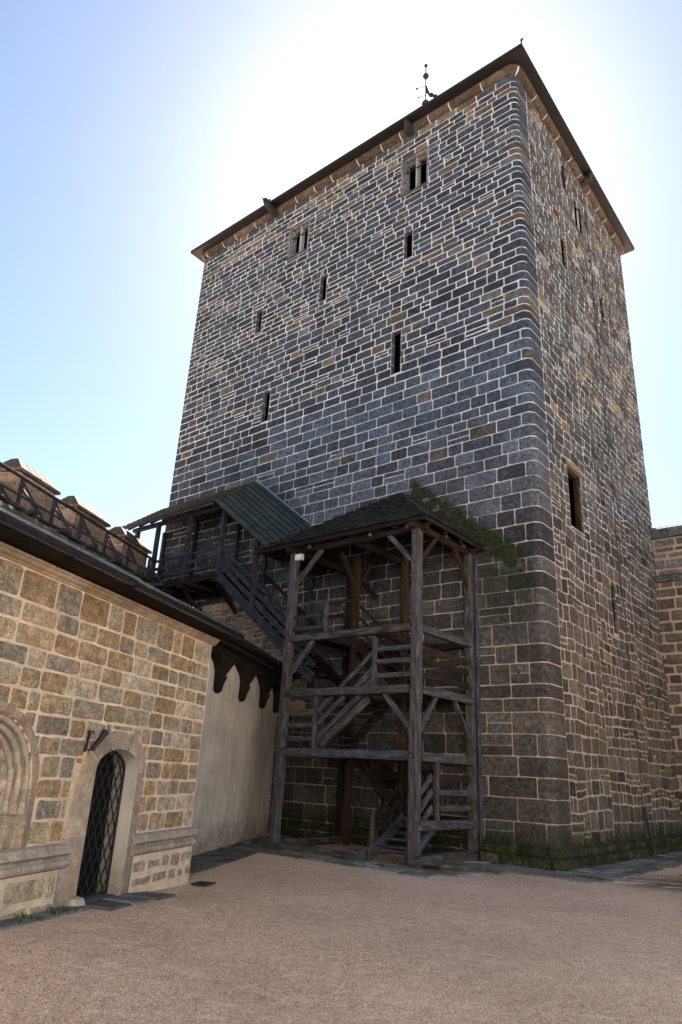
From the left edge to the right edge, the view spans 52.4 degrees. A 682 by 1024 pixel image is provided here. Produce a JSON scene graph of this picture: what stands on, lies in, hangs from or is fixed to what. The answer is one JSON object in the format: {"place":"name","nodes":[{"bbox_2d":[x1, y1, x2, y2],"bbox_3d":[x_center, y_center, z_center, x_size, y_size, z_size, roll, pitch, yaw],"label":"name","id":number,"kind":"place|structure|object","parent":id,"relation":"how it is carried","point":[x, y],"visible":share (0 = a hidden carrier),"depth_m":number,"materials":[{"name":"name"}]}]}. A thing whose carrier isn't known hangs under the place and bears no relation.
{"place":"outdoors","nodes":[
{"label":"outdoors","id":0,"kind":"place"},
{"bbox_2d":[0,891,174,929],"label":"stone paving","id":1,"kind":"structure","parent":0,"point":[105,902],"depth_m":7.65,"materials":[{"name":"grey stone"}]},
{"bbox_2d":[189,836,291,875],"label":"stone paving","id":2,"kind":"structure","parent":0,"point":[205,861],"depth_m":13.12,"materials":[{"name":"grey stone"}]},
{"bbox_2d":[0,834,681,1023],"bbox_3d":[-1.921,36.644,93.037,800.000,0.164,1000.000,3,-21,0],"label":"ground","id":3,"kind":"structure","parent":0,"point":[294,875],"depth_m":6.53,"materials":[{"name":"beige gravel"}]},
{"bbox_2d":[63,896,84,906],"bbox_3d":[-2.871,4.236,7.484,0.228,0.160,0.234,3,-21,0],"label":"kerb stone","id":4,"kind":"object","parent":3,"relation":"on","point":[74,901],"visible":0.57,"depth_m":7.43,"materials":[{"name":"stone"}]},
{"bbox_2d":[0,458,176,598],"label":"battlement wall","id":5,"kind":"structure","parent":3,"relation":"on","point":[8,479],"depth_m":19.92,"materials":[{"name":"stone"}]},
{"bbox_2d":[0,462,163,586],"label":"railing","id":6,"kind":"object","parent":5,"relation":"on","point":[35,512],"depth_m":18.61,"materials":[{"name":"brown wood"}]},
{"bbox_2d":[0,507,245,920],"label":"sandstone building","id":7,"kind":"structure","parent":3,"relation":"on","point":[91,642],"depth_m":8.11,"materials":[{"name":"stone"}]},
{"bbox_2d":[83,729,108,751],"bbox_3d":[-2.836,2.645,8.027,0.085,0.263,0.290,-12,-26,35],"label":"torch holder","id":8,"kind":"object","parent":7,"relation":"attached to","point":[101,737],"visible":1,"depth_m":7.99,"materials":[{"name":"black metal"}]},
{"bbox_2d":[191,880,215,885],"bbox_3d":[-1.977,5.332,9.953,0.236,0.022,0.322,-3,-21,15],"label":"drain grate","id":9,"kind":"object","parent":3,"relation":"on","point":[202,883],"visible":1,"depth_m":9.90,"materials":[{"name":"black metal"}]},
{"bbox_2d":[191,607,301,855],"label":"plastered building","id":10,"kind":"structure","parent":3,"relation":"on","point":[232,798],"depth_m":15.60,"materials":[{"name":"paint"}]},
{"bbox_2d":[202,600,307,715],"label":"rubble wall","id":11,"kind":"structure","parent":10,"relation":"on","point":[241,620],"depth_m":20.84,"materials":[{"name":"stone"}]},
{"bbox_2d":[250,493,486,869],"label":"timber stair tower","id":12,"kind":"structure","parent":3,"relation":"on","point":[323,546],"depth_m":15.71,"materials":[{"name":"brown wood"}]},
{"bbox_2d":[295,550,303,561],"bbox_3d":[-1.044,1.087,17.430,0.220,0.280,0.108,-13,-26,37],"label":"flood light","id":13,"kind":"object","parent":12,"relation":"attached to","point":[299,557],"visible":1,"depth_m":17.36,"materials":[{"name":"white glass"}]},
{"bbox_2d":[161,38,681,870],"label":"castle tower","id":14,"kind":"structure","parent":3,"relation":"on","point":[425,304],"depth_m":20.46,"materials":[{"name":"stone"}]},
{"bbox_2d":[122,480,341,686],"bbox_3d":[-3.811,2.019,21.772,9.216,6.993,1.760,-13,-26,37],"label":"covered gallery","id":15,"kind":"object","parent":14,"relation":"attached to","point":[261,514],"visible":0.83,"depth_m":21.45,"materials":[{"name":"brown wood"}]},
{"bbox_2d":[286,218,309,260],"bbox_3d":[-1.531,-10.332,26.429,1.036,1.596,0.330,-13,-26,37],"label":"window","id":16,"kind":"structure","parent":14,"relation":"in","point":[300,229],"depth_m":26.57,"materials":[{"name":"stone"}]},
{"bbox_2d":[401,148,427,197],"bbox_3d":[2.552,-11.345,23.319,1.056,1.656,0.330,-13,-26,37],"label":"window","id":17,"kind":"structure","parent":14,"relation":"in","point":[416,160],"depth_m":23.45,"materials":[{"name":"stone"}]},
{"bbox_2d":[572,191,585,240],"bbox_3d":[8.425,-10.490,24.628,0.066,1.596,0.996,-13,-26,37],"label":"window","id":18,"kind":"structure","parent":14,"relation":"in","point":[575,200],"depth_m":24.77,"materials":[{"name":"stone"}]},
{"bbox_2d":[649,523,681,820],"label":"side curtain wall","id":19,"kind":"structure","parent":3,"relation":"on","point":[667,551],"depth_m":22.76,"materials":[{"name":"stone"}]},
{"bbox_2d":[0,0,681,572],"label":"sky","id":20,"kind":"structure","parent":0,"point":[134,133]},
{"bbox_2d":[235,838,681,883],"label":"stone paving","id":21,"kind":"structure","parent":0,"point":[603,874],"depth_m":13.57,"materials":[{"name":"grey stone"}]},
{"bbox_2d":[12,850,681,921],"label":"weeds","id":22,"kind":"object","parent":21,"relation":"on","point":[53,911],"visible":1,"depth_m":12.90,"materials":[{"name":"green plant"}]},
{"bbox_2d":[422,865,440,870],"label":"timber block","id":23,"kind":"structure","parent":21,"relation":"on","point":[430,867],"depth_m":12.79,"materials":[{"name":"brown wood"}]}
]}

